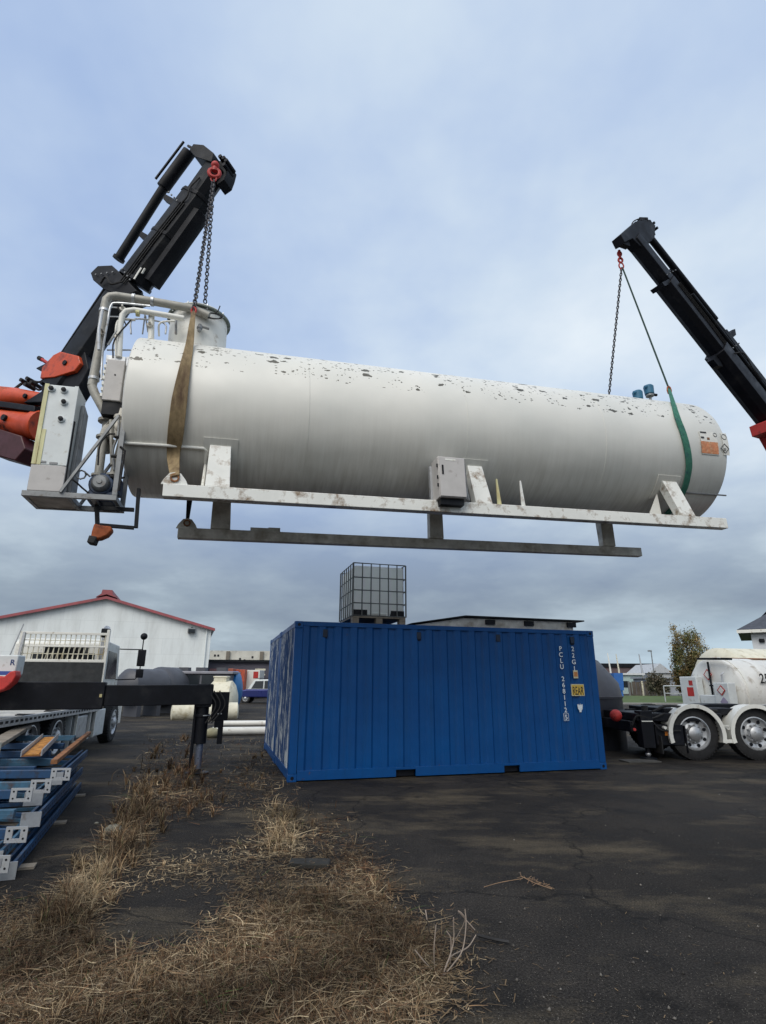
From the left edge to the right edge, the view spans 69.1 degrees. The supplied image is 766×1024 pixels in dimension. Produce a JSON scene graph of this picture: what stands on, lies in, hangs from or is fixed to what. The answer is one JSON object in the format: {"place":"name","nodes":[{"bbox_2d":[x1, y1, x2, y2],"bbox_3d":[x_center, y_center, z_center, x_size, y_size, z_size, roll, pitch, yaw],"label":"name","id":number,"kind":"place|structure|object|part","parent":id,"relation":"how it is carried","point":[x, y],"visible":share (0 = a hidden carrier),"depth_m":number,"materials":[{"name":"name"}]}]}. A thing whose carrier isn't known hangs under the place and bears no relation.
{"place":"outdoors","nodes":[
{"label":"outdoors","id":0,"kind":"place"},
{"bbox_2d":[208,660,268,677],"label":"workshop building","id":1,"kind":"structure","parent":0,"point":[213,665],"depth_m":60.08,"materials":[{"name":"beige paint"}]},
{"bbox_2d":[209,651,269,659],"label":"depot building","id":2,"kind":"structure","parent":0,"point":[239,655],"depth_m":87.56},
{"bbox_2d":[0,694,765,1023],"bbox_3d":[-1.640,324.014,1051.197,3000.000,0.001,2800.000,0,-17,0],"label":"ground","id":3,"kind":"structure","parent":0,"point":[574,824],"depth_m":5.01,"materials":[{"name":"black asphalt"}]},
{"bbox_2d":[17,862,36,870],"bbox_3d":[-3.610,3.038,4.679,1.200,0.020,0.120,7,-18,-20],"label":"timber bearer","id":4,"kind":"object","parent":3,"relation":"on","point":[26,866],"visible":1,"depth_m":4.83,"materials":[{"name":"beige wood"}]},
{"bbox_2d":[0,820,66,825],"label":"timber bearer","id":5,"kind":"object","parent":3,"relation":"on","point":[57,822],"visible":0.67,"depth_m":6.32,"materials":[{"name":"wood"}]},
{"bbox_2d":[0,782,81,880],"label":"rack frame","id":6,"kind":"object","parent":3,"relation":"on","point":[20,853],"visible":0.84,"depth_m":5.72,"materials":[{"name":"metal"}]},
{"bbox_2d":[0,788,54,867],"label":"rack frame","id":7,"kind":"object","parent":6,"relation":"on","point":[6,848],"visible":0.09,"depth_m":5.11,"materials":[{"name":"metal"}]},
{"bbox_2d":[0,855,10,872],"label":"rack beam","id":8,"kind":"structure","parent":7,"relation":"on","point":[5,865],"depth_m":4.31,"materials":[{"name":"metal"}]},
{"bbox_2d":[0,809,16,819],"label":"rack beam","id":9,"kind":"structure","parent":7,"relation":"on","point":[7,814],"depth_m":5.03,"materials":[{"name":"blue metal"}]},
{"bbox_2d":[0,826,28,842],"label":"rack beam","id":10,"kind":"structure","parent":7,"relation":"on","point":[6,834],"depth_m":4.61,"materials":[{"name":"metal"}]},
{"bbox_2d":[0,767,82,826],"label":"rack frame","id":11,"kind":"object","parent":7,"relation":"on","point":[34,816],"visible":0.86,"depth_m":5.97,"materials":[{"name":"metal"}]},
{"bbox_2d":[0,788,33,801],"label":"rack beam","id":12,"kind":"structure","parent":11,"relation":"on","point":[10,794],"depth_m":5.30,"materials":[{"name":"metal"}]},
{"bbox_2d":[17,763,77,805],"bbox_3d":[-4.630,3.357,7.048,1.120,0.130,3.257,7,-18,-20],"label":"rack frame","id":13,"kind":"object","parent":11,"relation":"on","point":[37,799],"visible":0.2,"depth_m":5.78,"materials":[{"name":"metal"}]},
{"bbox_2d":[0,779,51,792],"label":"rack beam","id":14,"kind":"structure","parent":13,"relation":"on","point":[4,785],"depth_m":5.51,"materials":[{"name":"metal"}]},
{"bbox_2d":[0,768,71,780],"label":"rack beam","id":15,"kind":"structure","parent":13,"relation":"on","point":[23,774],"depth_m":5.85,"materials":[{"name":"metal"}]},
{"bbox_2d":[0,750,87,785],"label":"rack frame","id":16,"kind":"object","parent":13,"relation":"on","point":[74,761],"visible":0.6,"depth_m":7.34,"materials":[{"name":"metal"}]},
{"bbox_2d":[0,766,36,769],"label":"rack beam","id":17,"kind":"structure","parent":16,"relation":"on","point":[17,767],"depth_m":6.36,"materials":[{"name":"blue metal"}]},
{"bbox_2d":[0,751,50,757],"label":"rack beam","id":18,"kind":"structure","parent":16,"relation":"on","point":[10,754],"depth_m":7.42,"materials":[{"name":"blue metal"}]},
{"bbox_2d":[20,733,58,756],"bbox_3d":[-4.669,3.171,7.619,0.222,0.091,2.188,8,-19,-23],"label":"steel channel","id":19,"kind":"object","parent":18,"relation":"on","point":[40,745],"visible":1,"depth_m":7.30,"materials":[{"name":"metal"}]},
{"bbox_2d":[0,758,54,765],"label":"rack beam","id":20,"kind":"structure","parent":16,"relation":"on","point":[29,762],"depth_m":6.83,"materials":[{"name":"blue metal"}]},
{"bbox_2d":[50,732,90,763],"bbox_3d":[-4.578,3.457,8.278,0.070,0.050,4.089,7,-18,-21],"label":"steel bar","id":21,"kind":"object","parent":20,"relation":"on","point":[59,757],"visible":1,"depth_m":7.53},
{"bbox_2d":[1,743,64,748],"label":"rack beam","id":22,"kind":"structure","parent":16,"relation":"on","point":[24,745],"depth_m":8.17,"materials":[{"name":"blue metal"}]},
{"bbox_2d":[16,735,75,740],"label":"rack beam","id":23,"kind":"structure","parent":16,"relation":"on","point":[34,737],"depth_m":9.15,"materials":[{"name":"blue metal"}]},
{"bbox_2d":[75,793,85,796],"bbox_3d":[-4.802,3.966,7.725,1.200,0.020,0.120,7,-18,-20],"label":"timber bearer","id":24,"kind":"object","parent":3,"relation":"on","point":[80,795],"visible":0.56,"depth_m":7.86,"materials":[{"name":"grey wood"}]},
{"bbox_2d":[0,590,214,675],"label":"white shed","id":25,"kind":"structure","parent":3,"relation":"on","point":[173,641],"depth_m":43.13,"materials":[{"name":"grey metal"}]},
{"bbox_2d":[104,824,120,835],"bbox_3d":[-2.866,3.385,5.918,0.185,0.123,0.136,0,-17,0],"label":"stone","id":26,"kind":"object","parent":3,"relation":"on","point":[108,828],"visible":0.34,"depth_m":5.88,"materials":[{"name":"grey stone"}]},
{"bbox_2d":[0,141,235,774],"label":"crane truck","id":27,"kind":"object","parent":3,"relation":"on","point":[55,686],"visible":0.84,"depth_m":10.41,"materials":[{"name":"metal"}]},
{"bbox_2d":[0,725,31,746],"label":"plank","id":28,"kind":"object","parent":27,"relation":"on","point":[7,737],"visible":0.79,"depth_m":8.10,"materials":[{"name":"beige wood"}]},
{"bbox_2d":[191,177,216,311],"bbox_3d":[-3.088,-4.495,9.650,0.124,3.409,1.298,5,-18,-14],"label":"chain sling","id":29,"kind":"object","parent":27,"relation":"hanging from","point":[208,213],"visible":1,"depth_m":9.76,"materials":[{"name":"metal"}]},
{"bbox_2d":[167,311,195,476],"bbox_3d":[-2.837,-1.792,7.860,0.220,2.911,0.684,7,-18,-20],"label":"lifting strap","id":30,"kind":"object","parent":29,"relation":"hanging from","point":[176,422],"visible":1,"depth_m":7.51,"materials":[{"name":"beige fabric"}]},
{"bbox_2d":[21,292,729,556],"bbox_3d":[0.591,-1.102,9.516,10.986,4.138,2.528,3,-18,-14],"label":"storage tank","id":31,"kind":"object","parent":30,"relation":"hanging from","point":[261,428],"visible":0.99,"depth_m":8.35,"materials":[{"name":"white metal"}]},
{"bbox_2d":[186,500,191,518],"bbox_3d":[-3.263,-1.756,9.762,0.200,3.969,0.609,5,-18,-14],"label":"lifting strap","id":32,"kind":"object","parent":29,"relation":"hanging from","point":[188,507],"visible":0.11,"depth_m":9.38,"materials":[{"name":"black fabric"}]},
{"bbox_2d":[117,669,170,716],"bbox_3d":[-11.403,8.559,26.414,1.560,2.132,2.580,-9,-20,29],"label":"horizontal tank","id":33,"kind":"object","parent":3,"relation":"on","point":[156,677],"visible":0.36,"depth_m":25.96,"materials":[{"name":"grey metal"}]},
{"bbox_2d":[154,667,188,712],"bbox_3d":[-11.328,9.454,29.595,2.000,2.288,3.400,-3,-17,10],"label":"horizontal tank","id":34,"kind":"object","parent":3,"relation":"on","point":[178,676],"visible":0.1,"depth_m":28.75,"materials":[{"name":"grey metal"}]},
{"bbox_2d":[170,702,238,719],"bbox_3d":[-7.802,8.761,24.410,2.852,0.760,0.760,6,-18,-17],"label":"horizontal tank","id":35,"kind":"object","parent":3,"relation":"on","point":[182,712],"visible":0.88,"depth_m":23.91,"materials":[{"name":"white metal"}]},
{"bbox_2d":[179,667,240,684],"bbox_3d":[-10.412,9.735,30.515,4.550,2.300,2.700,1,-17,-4],"label":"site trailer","id":36,"kind":"object","parent":3,"relation":"on","point":[201,675],"visible":0.06,"depth_m":29.85,"materials":[{"name":"grey paint"}]},
{"bbox_3d":[-10.167,9.052,29.735,0.700,0.650,0.019,1,-17,-4],"label":"window","id":37,"kind":"part","parent":36,"relation":"part of","materials":[{"name":"glass"}]},
{"bbox_3d":[-9.369,9.073,29.789,0.700,0.650,0.019,1,-17,-4],"label":"window","id":38,"kind":"part","parent":36,"relation":"part of","materials":[{"name":"glass"}]},
{"bbox_2d":[207,728,217,737],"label":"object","id":39,"kind":"object","parent":3,"relation":"on","point":[211,732],"visible":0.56,"depth_m":16.16,"materials":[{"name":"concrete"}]},
{"bbox_2d":[211,681,237,701],"bbox_3d":[-8.114,9.506,27.977,1.586,1.960,1.960,2,-17,-6],"label":"horizontal tank","id":40,"kind":"object","parent":3,"relation":"on","point":[229,686],"visible":0.32,"depth_m":27.59,"materials":[{"name":"white metal"}]},
{"bbox_2d":[213,676,229,681],"bbox_3d":[-8.186,8.664,28.186,0.720,0.660,0.660,0,-17,0],"label":"cream box","id":41,"kind":"object","parent":40,"relation":"on","point":[221,678],"visible":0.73,"depth_m":27.95,"materials":[{"name":"paint"}]},
{"bbox_2d":[233,671,242,705],"bbox_3d":[-8.569,10.111,31.436,1.212,2.137,2.040,2,-17,-6],"label":"horizontal tank","id":42,"kind":"object","parent":3,"relation":"on","point":[237,680],"visible":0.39,"depth_m":31.09,"materials":[{"name":"blue metal"}]},
{"bbox_2d":[213,727,264,734],"bbox_3d":[-2.729,6.811,17.340,5.000,0.240,0.240,3,-17,-10],"label":"pipe","id":43,"kind":"object","parent":3,"relation":"on","point":[243,730],"visible":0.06,"depth_m":16.99,"materials":[{"name":"white paint"}]},
{"bbox_2d":[235,670,246,689],"bbox_3d":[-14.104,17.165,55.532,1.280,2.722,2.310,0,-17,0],"label":"box truck","id":44,"kind":"object","parent":3,"relation":"on","point":[244,675],"visible":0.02,"depth_m":54.75,"materials":[{"name":"red paint"}]},
{"bbox_2d":[223,720,265,725],"bbox_3d":[-3.380,7.875,20.756,5.000,0.200,0.200,3,-17,-10],"label":"pipe","id":45,"kind":"object","parent":3,"relation":"on","point":[247,723],"visible":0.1,"depth_m":20.39,"materials":[{"name":"white paint"}]},
{"bbox_2d":[0,732,488,1023],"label":"dry grass","id":46,"kind":"structure","parent":3,"relation":"on","point":[212,988],"depth_m":3.24,"materials":[{"name":"plant"}]},
{"bbox_2d":[241,678,267,702],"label":"utility vehicle","id":47,"kind":"object","parent":3,"relation":"on","point":[257,688],"visible":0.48,"depth_m":42.84,"materials":[{"name":"blue paint"}]},
{"bbox_2d":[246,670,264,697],"bbox_3d":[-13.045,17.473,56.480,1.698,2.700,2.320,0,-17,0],"label":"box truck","id":48,"kind":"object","parent":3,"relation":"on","point":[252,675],"visible":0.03,"depth_m":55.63,"materials":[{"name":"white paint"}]},
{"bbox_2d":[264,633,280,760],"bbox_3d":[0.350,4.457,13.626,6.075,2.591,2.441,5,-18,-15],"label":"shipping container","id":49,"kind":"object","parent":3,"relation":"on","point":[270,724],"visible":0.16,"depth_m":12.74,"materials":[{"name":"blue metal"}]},
{"bbox_2d":[288,858,330,869],"bbox_3d":[-0.648,3.109,4.914,0.360,0.050,0.170,0,-17,0],"label":"concrete block","id":50,"kind":"object","parent":3,"relation":"on","point":[299,862],"depth_m":4.85,"materials":[{"name":"grey concrete"}]},
{"bbox_2d":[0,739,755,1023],"bbox_3d":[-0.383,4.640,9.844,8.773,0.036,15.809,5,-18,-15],"label":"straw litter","id":51,"kind":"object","parent":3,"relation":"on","point":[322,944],"visible":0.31,"depth_m":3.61,"materials":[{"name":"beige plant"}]},
{"bbox_2d":[273,621,606,782],"bbox_3d":[1.041,3.750,11.308,6.075,2.591,2.446,5,-18,-15],"label":"shipping container","id":52,"kind":"object","parent":3,"relation":"on","point":[361,700],"visible":1,"depth_m":10.13,"materials":[{"name":"blue metal"}]},
{"bbox_2d":[339,562,406,624],"bbox_3d":[-0.222,1.695,10.993,1.065,1.141,1.195,5,-18,-15],"label":"caged tote","id":53,"kind":"object","parent":52,"relation":"on","point":[371,595],"visible":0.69,"depth_m":10.52,"materials":[{"name":"plastic"}]},
{"bbox_2d":[407,615,583,629],"bbox_3d":[2.191,2.414,11.770,3.814,0.245,1.400,5,-18,-15],"label":"steel tray","id":54,"kind":"object","parent":52,"relation":"on","point":[504,622],"visible":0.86,"depth_m":11.23,"materials":[{"name":"black paint"}]},
{"bbox_2d":[415,909,475,976],"bbox_3d":[0.396,2.511,3.348,0.321,0.292,0.562,-4,-17,12],"label":"dead weed","id":55,"kind":"object","parent":3,"relation":"on","point":[465,922],"visible":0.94,"depth_m":3.22,"materials":[{"name":"beige plant"}]},
{"bbox_2d":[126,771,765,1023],"bbox_3d":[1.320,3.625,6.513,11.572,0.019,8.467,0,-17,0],"label":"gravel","id":56,"kind":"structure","parent":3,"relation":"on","point":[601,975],"depth_m":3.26,"materials":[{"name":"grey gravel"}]},
{"bbox_2d":[477,934,508,943],"bbox_3d":[0.690,2.683,3.495,0.200,0.027,0.029,-6,-18,20],"label":"black stick","id":57,"kind":"object","parent":3,"relation":"on","point":[493,939],"visible":1,"depth_m":3.49,"materials":[{"name":"wood"}]},
{"bbox_2d":[484,872,553,888],"bbox_3d":[1.136,2.976,4.439,0.418,0.023,0.551,-15,-23,41],"label":"fallen twig","id":58,"kind":"object","parent":3,"relation":"on","point":[539,883],"visible":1,"depth_m":4.50,"materials":[{"name":"brown wood"}]},
{"bbox_2d":[595,660,627,750],"bbox_3d":[4.948,4.989,15.165,2.960,2.519,2.960,0,-17,0],"label":"water tank","id":59,"kind":"object","parent":3,"relation":"on","point":[610,696],"visible":0.12,"depth_m":13.96,"materials":[{"name":"grey plastic"}]},
{"bbox_2d":[618,759,661,762],"bbox_3d":[5.385,5.221,11.667,0.720,0.029,0.420,2,-17,-7],"label":"timber pad","id":60,"kind":"object","parent":3,"relation":"on","point":[638,761],"visible":0.86,"depth_m":11.55,"materials":[{"name":"grey wood"}]},
{"bbox_2d":[638,654,643,675],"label":"mast","id":61,"kind":"object","parent":3,"relation":"on","point":[640,665],"visible":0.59,"depth_m":96.43,"materials":[{"name":"metal"}]},
{"bbox_2d":[628,681,670,695],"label":"timber fence","id":62,"kind":"object","parent":3,"relation":"on","point":[633,686],"visible":0.59,"depth_m":76.23,"materials":[{"name":"grey wood"}]},
{"bbox_2d":[648,650,654,672],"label":"street lamp","id":63,"kind":"object","parent":3,"relation":"on","point":[652,659],"visible":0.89,"depth_m":87.08,"materials":[{"name":"grey metal"}]},
{"bbox_2d":[622,696,682,702],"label":"grass verge","id":64,"kind":"object","parent":3,"relation":"on","point":[650,699],"depth_m":56.15,"materials":[{"name":"green plant"}]},
{"bbox_2d":[610,673,623,696],"bbox_3d":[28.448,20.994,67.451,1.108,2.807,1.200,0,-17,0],"label":"skip","id":65,"kind":"object","parent":64,"relation":"on","point":[618,677],"visible":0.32,"depth_m":67.07,"materials":[{"name":"blue metal"}]},
{"bbox_2d":[642,670,670,695],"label":"shrub","id":66,"kind":"object","parent":64,"relation":"on","point":[656,683],"visible":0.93,"depth_m":72.97,"materials":[{"name":"green plant"}]},
{"bbox_2d":[663,685,681,701],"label":"pipe barrier","id":67,"kind":"object","parent":64,"relation":"on","point":[670,693],"visible":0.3,"depth_m":49.57,"materials":[{"name":"metal"}]},
{"bbox_2d":[669,651,695,694],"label":"bush","id":68,"kind":"object","parent":64,"relation":"on","point":[687,670],"visible":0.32,"depth_m":52.65,"materials":[{"name":"green plant"}]},
{"bbox_2d":[665,621,708,690],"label":"tree","id":69,"kind":"object","parent":64,"relation":"on","point":[677,651],"visible":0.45,"depth_m":58.27,"materials":[{"name":"green plant"}]},
{"bbox_2d":[691,645,712,661],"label":"tree","id":70,"kind":"object","parent":64,"relation":"on","point":[695,653],"visible":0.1,"depth_m":56.34,"materials":[{"name":"green plant"}]},
{"bbox_2d":[623,703,682,704],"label":"kerb","id":71,"kind":"structure","parent":3,"relation":"on","point":[656,703],"depth_m":44.12,"materials":[{"name":"concrete"}]},
{"bbox_2d":[630,677,679,694],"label":"long garage","id":72,"kind":"structure","parent":3,"relation":"on","point":[639,679],"depth_m":80.49,"materials":[{"name":"grey glass"}]},
{"bbox_2d":[601,217,765,760],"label":"crane truck","id":73,"kind":"object","parent":3,"relation":"on","point":[698,731],"visible":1,"depth_m":12.37,"materials":[{"name":"black paint"}]},
{"bbox_2d":[608,262,671,394],"bbox_3d":[5.174,-3.782,11.758,0.219,3.428,1.294,13,-21,-35],"label":"chain sling","id":74,"kind":"object","parent":73,"relation":"hanging from","point":[616,323],"visible":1,"depth_m":11.96,"materials":[{"name":"metal"}]},
{"bbox_2d":[664,388,691,514],"bbox_3d":[5.274,-1.225,10.166,0.658,2.692,1.244,0,-17,0],"label":"lifting strap","id":75,"kind":"object","parent":74,"relation":"hanging from","point":[686,446],"visible":0.81,"depth_m":9.59,"materials":[{"name":"green fabric"}]},
{"bbox_2d":[679,657,765,705],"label":"tanker body","id":76,"kind":"object","parent":73,"relation":"on","point":[727,680],"visible":0.71,"depth_m":15.52,"materials":[{"name":"white paint"}]},
{"bbox_2d":[695,648,765,666],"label":"tanker body","id":77,"kind":"object","parent":3,"relation":"on","point":[734,653],"visible":0.12,"depth_m":20.11,"materials":[{"name":"beige paint"}]},
{"bbox_2d":[0,0,765,670],"label":"sky","id":78,"kind":"structure","parent":0,"point":[446,187],"materials":[{"name":"blue"}]},
{"bbox_2d":[600,663,643,672],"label":"warehouse","id":79,"kind":"structure","parent":0,"point":[625,667],"depth_m":125.19,"materials":[{"name":"grey metal"}]},
{"bbox_2d":[623,673,644,693],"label":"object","id":80,"kind":"structure","parent":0,"point":[626,677],"depth_m":90.98,"materials":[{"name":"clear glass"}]},
{"bbox_2d":[627,663,672,676],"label":"grey house","id":81,"kind":"structure","parent":0,"point":[659,668],"depth_m":96.69,"materials":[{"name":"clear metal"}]},
{"bbox_2d":[736,612,765,648],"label":"white house","id":82,"kind":"structure","parent":0,"point":[754,631],"depth_m":46.88,"materials":[{"name":"paint"}]}
]}

